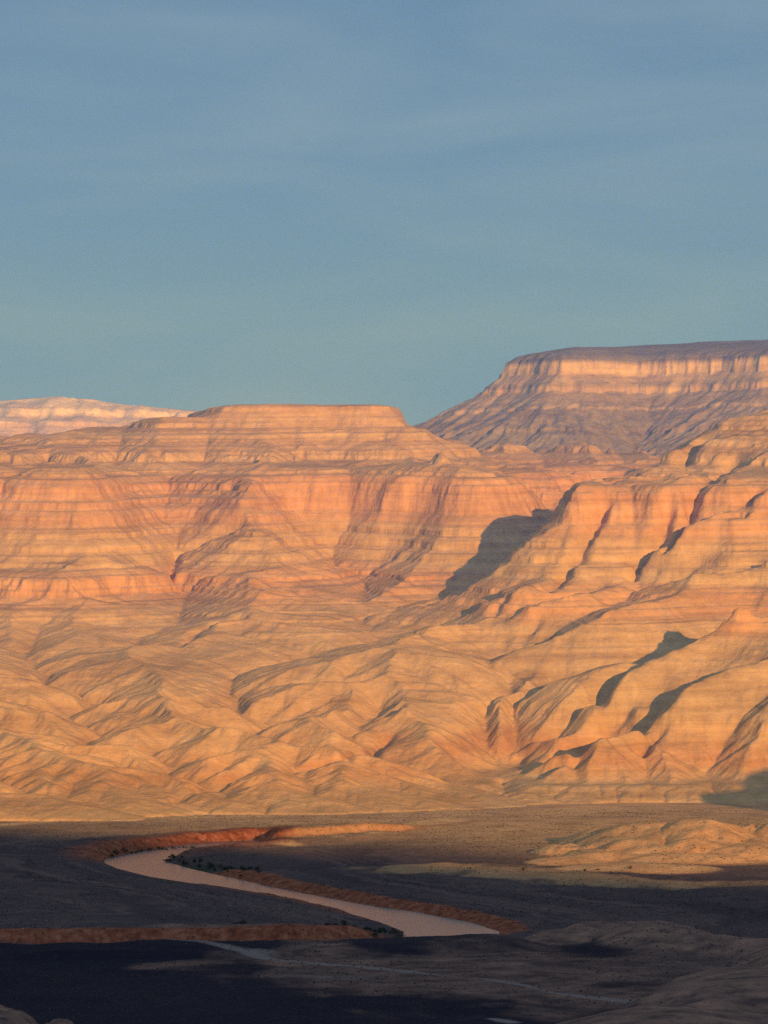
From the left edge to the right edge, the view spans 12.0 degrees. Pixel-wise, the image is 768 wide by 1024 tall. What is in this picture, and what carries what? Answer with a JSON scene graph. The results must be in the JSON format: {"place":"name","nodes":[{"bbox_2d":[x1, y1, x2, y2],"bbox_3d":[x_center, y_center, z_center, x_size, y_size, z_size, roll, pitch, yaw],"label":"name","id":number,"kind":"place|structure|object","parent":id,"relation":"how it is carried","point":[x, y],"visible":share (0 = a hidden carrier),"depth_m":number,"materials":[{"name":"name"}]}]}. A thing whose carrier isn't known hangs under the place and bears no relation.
{"place":"outdoors","nodes":[
{"label":"outdoors","id":0,"kind":"place"},
{"bbox_2d":[0,396,196,436],"bbox_3d":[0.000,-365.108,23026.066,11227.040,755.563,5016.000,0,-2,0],"label":"distant ridge","id":1,"kind":"structure","parent":0,"point":[48,415],"depth_m":22648.27,"materials":[{"name":"stone"}]},
{"bbox_2d":[0,618,590,820],"bbox_3d":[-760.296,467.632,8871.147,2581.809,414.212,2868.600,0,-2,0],"label":"badland hills","id":2,"kind":"structure","parent":0,"point":[272,716],"depth_m":8945.28,"materials":[{"name":"stone"}]},
{"bbox_2d":[104,840,498,936],"bbox_3d":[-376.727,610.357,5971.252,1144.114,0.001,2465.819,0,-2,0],"label":"river","id":3,"kind":"structure","parent":0,"point":[150,863],"depth_m":5821.04,"materials":[{"name":"liquid"}]},
{"bbox_2d":[0,404,660,630],"bbox_3d":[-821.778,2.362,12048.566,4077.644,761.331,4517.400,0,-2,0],"label":"canyon wall","id":4,"kind":"structure","parent":0,"point":[368,517],"depth_m":11199.01,"materials":[{"name":"orange stone"}]},
{"bbox_2d":[0,802,767,1023],"bbox_3d":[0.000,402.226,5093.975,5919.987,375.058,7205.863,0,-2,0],"label":"valley floor","id":5,"kind":"structure","parent":0,"point":[721,991],"depth_m":5203.68,"materials":[{"name":"brown soil"}]},
{"bbox_2d":[0,809,767,1017],"bbox_3d":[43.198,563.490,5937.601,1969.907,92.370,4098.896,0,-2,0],"label":"desert scrub","id":6,"kind":"object","parent":5,"relation":"on","point":[387,898],"visible":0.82,"depth_m":5502.57,"materials":[{"name":"plant"}]},
{"bbox_2d":[0,0,767,425],"label":"sky","id":7,"kind":"structure","parent":0,"point":[204,204],"materials":[{"name":"blue"}]},
{"bbox_2d":[412,340,767,457],"bbox_3d":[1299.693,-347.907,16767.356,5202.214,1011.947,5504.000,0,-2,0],"label":"plateau","id":8,"kind":"structure","parent":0,"point":[659,400],"depth_m":16362.43,"materials":[{"name":"brown stone"}]},
{"bbox_2d":[445,409,767,808],"bbox_3d":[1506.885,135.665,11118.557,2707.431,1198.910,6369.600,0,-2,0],"label":"canyon spur","id":9,"kind":"structure","parent":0,"point":[634,604],"depth_m":9737.84,"materials":[{"name":"orange stone"}]}
]}

